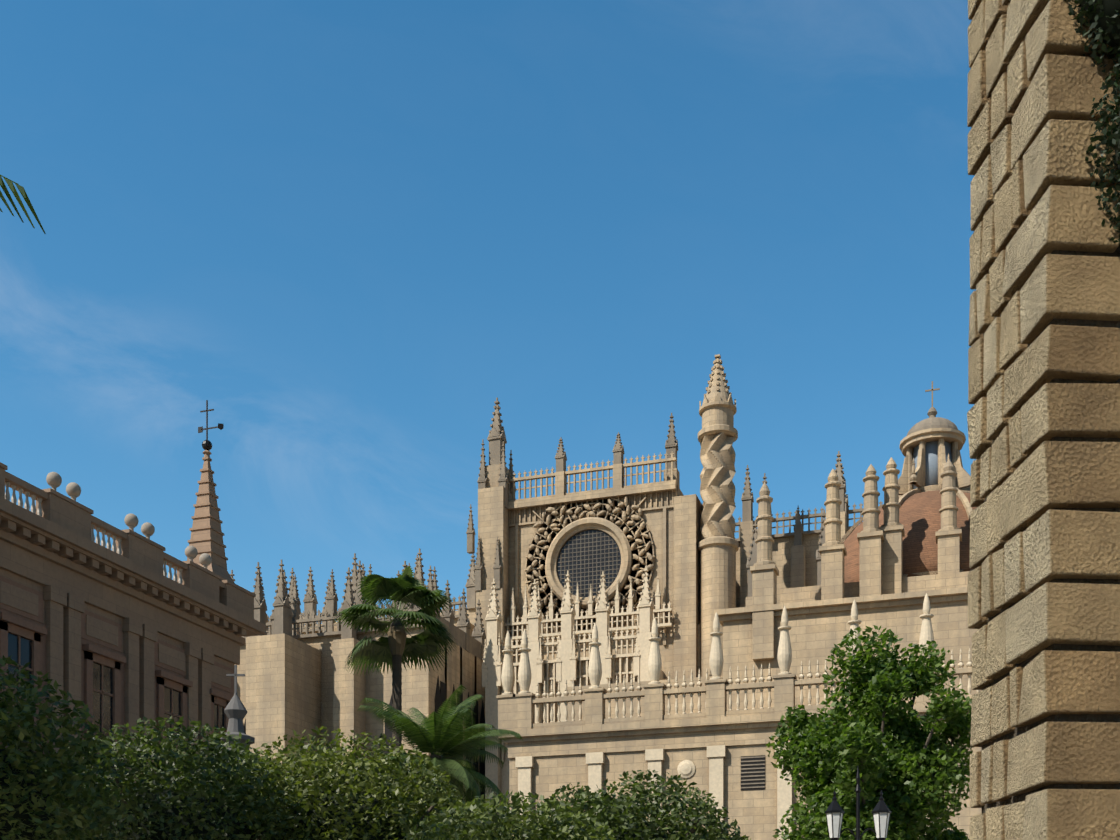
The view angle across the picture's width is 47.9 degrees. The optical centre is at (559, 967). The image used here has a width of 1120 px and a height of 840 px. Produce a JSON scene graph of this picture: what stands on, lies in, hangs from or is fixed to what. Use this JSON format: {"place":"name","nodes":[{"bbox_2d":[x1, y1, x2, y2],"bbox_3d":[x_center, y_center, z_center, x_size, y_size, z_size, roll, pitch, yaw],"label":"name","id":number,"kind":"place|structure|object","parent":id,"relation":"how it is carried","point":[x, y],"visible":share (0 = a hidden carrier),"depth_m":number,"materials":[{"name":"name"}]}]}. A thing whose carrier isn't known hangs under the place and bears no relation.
{"place":"outdoors","nodes":[
{"label":"outdoors","id":0,"kind":"place"},
{"bbox_2d":[0,0,975,623],"label":"sky","id":1,"kind":"structure","parent":0,"point":[348,230],"materials":[{"name":"blue"}]},
{"bbox_2d":[244,677,764,814],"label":"window","id":2,"kind":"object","parent":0,"point":[441,694],"visible":0.15,"depth_m":89.01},
{"bbox_2d":[766,625,973,839],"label":"plaza tree","id":3,"kind":"object","parent":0,"point":[890,765],"depth_m":34.69,"materials":[{"name":"green plant"}]},
{"bbox_2d":[1064,0,1119,243],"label":"ivy","id":4,"kind":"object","parent":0,"point":[1112,140],"depth_m":9.61,"materials":[{"name":"green plant"}]},
{"bbox_3d":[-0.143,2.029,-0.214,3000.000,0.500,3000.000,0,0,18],"label":"ground","id":5,"kind":"structure","parent":0,"visible":0},
{"bbox_2d":[0,175,45,233],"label":"palm","id":6,"kind":"object","parent":5,"relation":"on","point":[9,182],"visible":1,"depth_m":9.21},
{"bbox_2d":[0,655,132,839],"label":"orange tree","id":7,"kind":"object","parent":5,"relation":"on","point":[55,774],"depth_m":10.61,"materials":[{"name":"plant"}]},
{"bbox_2d":[0,462,264,787],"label":"archivo de indias","id":8,"kind":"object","parent":5,"relation":"on","point":[71,571],"visible":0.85,"depth_m":42.55,"materials":[{"name":"beige stone"}]},
{"bbox_2d":[5,482,182,583],"bbox_3d":[-20.019,-14.181,27.183,0.171,0.680,39.615,0,0,18],"label":"balustrade","id":9,"kind":"object","parent":8,"relation":"attached to","point":[40,513],"visible":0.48,"depth_m":41.35,"materials":[{"name":"beige stone"}]},
{"bbox_2d":[8,633,223,770],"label":"windows","id":10,"kind":"structure","parent":8,"relation":"attached to","point":[26,650],"depth_m":41.98,"materials":[{"name":"black glass"}]},
{"bbox_2d":[0,576,233,770],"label":"window frames","id":11,"kind":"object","parent":8,"relation":"attached to","point":[20,623],"visible":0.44,"depth_m":41.79,"materials":[{"name":"beige stone"}]},
{"bbox_2d":[46,472,211,568],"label":"stone ball finials","id":12,"kind":"object","parent":8,"relation":"on","point":[73,489],"visible":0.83,"depth_m":43.14,"materials":[{"name":"stone"}]},
{"bbox_2d":[187,450,233,582],"bbox_3d":[-13.713,-16.861,48.996,1.697,6.480,1.697,0,0,18],"label":"spire","id":13,"kind":"object","parent":8,"relation":"on","point":[207,534],"visible":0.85,"depth_m":48.71,"materials":[{"name":"stone"}]},
{"bbox_2d":[198,400,223,449],"bbox_3d":[-13.551,-21.076,48.942,1.140,1.950,0.380,0,0,18],"label":"weather vane","id":14,"kind":"object","parent":13,"relation":"on","point":[206,444],"visible":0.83,"depth_m":48.95,"materials":[{"name":"metal"}]},
{"bbox_2d":[44,716,316,839],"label":"orange tree","id":15,"kind":"object","parent":5,"relation":"on","point":[164,758],"depth_m":13.10,"materials":[{"name":"plant"}]},
{"bbox_2d":[193,665,259,774],"bbox_3d":[-8.196,-2.938,31.875,3.220,9.435,3.220,0,0,1],"label":"templete monument","id":16,"kind":"object","parent":5,"relation":"on","point":[235,711],"visible":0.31,"depth_m":31.70,"materials":[{"name":"stone"}]},
{"bbox_2d":[156,749,314,817],"bbox_3d":[-4.945,-0.787,19.352,3.237,5.136,3.242,0,0,18],"label":"orange tree","id":17,"kind":"object","parent":5,"relation":"on","point":[243,754],"depth_m":18.84,"materials":[{"name":"plant"}]},
{"bbox_2d":[216,726,467,839],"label":"orange tree","id":18,"kind":"object","parent":5,"relation":"on","point":[348,776],"depth_m":14.11,"materials":[{"name":"plant"}]},
{"bbox_2d":[324,760,465,825],"bbox_3d":[-3.270,-1.078,23.817,3.423,5.718,3.435,0,0,18],"label":"orange tree","id":19,"kind":"object","parent":5,"relation":"on","point":[433,787],"visible":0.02,"depth_m":23.38,"materials":[{"name":"plant"}]},
{"bbox_2d":[332,566,458,772],"bbox_3d":[-6.685,-7.447,52.590,5.008,18.453,5.102,0,0,18],"label":"tall palm","id":20,"kind":"object","parent":5,"relation":"on","point":[406,586],"depth_m":52.40,"materials":[{"name":"green plant"}]},
{"bbox_2d":[387,626,405,654],"bbox_3d":[-6.794,-13.621,52.551,0.800,1.200,0.761,0,0,18],"label":"palm tree trunk","id":21,"kind":"object","parent":20,"relation":"attached to","point":[396,638],"visible":0.88,"depth_m":52.28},
{"bbox_2d":[357,685,522,811],"bbox_3d":[-3.903,-3.771,42.029,5.713,11.099,5.812,0,0,18],"label":"palm","id":22,"kind":"object","parent":5,"relation":"on","point":[441,734],"depth_m":41.34,"materials":[{"name":"green plant"}]},
{"bbox_2d":[416,800,529,839],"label":"orange tree","id":23,"kind":"object","parent":5,"relation":"on","point":[474,814],"visible":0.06,"depth_m":19.30,"materials":[{"name":"plant"}]},
{"bbox_2d":[401,790,619,839],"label":"orange tree","id":24,"kind":"object","parent":5,"relation":"on","point":[507,826],"visible":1,"depth_m":12.39,"materials":[{"name":"plant"}]},
{"bbox_2d":[230,381,981,839],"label":"cathedral","id":25,"kind":"structure","parent":5,"relation":"on","point":[289,684],"depth_m":79.37,"materials":[{"name":"beige stone"}]},
{"bbox_2d":[557,530,620,596],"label":"rose window","id":26,"kind":"structure","parent":25,"relation":"attached to","point":[610,558],"depth_m":96.43,"materials":[{"name":"grey glass"}]},
{"bbox_2d":[698,354,738,676],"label":"spiral tower","id":27,"kind":"structure","parent":25,"relation":"attached to","point":[718,545],"depth_m":93.45,"materials":[{"name":"beige stone"}]},
{"bbox_2d":[481,565,979,839],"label":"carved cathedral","id":28,"kind":"object","parent":25,"relation":"attached to","point":[533,671],"visible":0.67,"depth_m":89.48,"materials":[{"name":"beige stone"}]},
{"bbox_2d":[843,490,976,582],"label":"dome","id":29,"kind":"structure","parent":25,"relation":"on","point":[919,517],"depth_m":75.50,"materials":[{"name":"brick"}]},
{"bbox_2d":[913,441,950,488],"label":"lantern windows","id":30,"kind":"structure","parent":25,"relation":"on","point":[931,462],"depth_m":80.21,"materials":[{"name":"glass"}]},
{"bbox_2d":[525,769,746,839],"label":"orange tree","id":31,"kind":"object","parent":5,"relation":"on","point":[618,813],"depth_m":14.09,"materials":[{"name":"plant"}]},
{"bbox_2d":[695,834,750,839],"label":"orange tree","id":32,"kind":"object","parent":5,"relation":"on","point":[745,836],"visible":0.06,"depth_m":16.84,"materials":[{"name":"plant"}]},
{"bbox_2d":[825,767,890,839],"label":"street lamp","id":33,"kind":"object","parent":5,"relation":"on","point":[835,806],"depth_m":29.64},
{"bbox_2d":[967,0,1119,839],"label":"stone wall","id":34,"kind":"structure","parent":5,"relation":"on","point":[1043,417],"depth_m":9.86,"materials":[{"name":"stone"}]}
]}

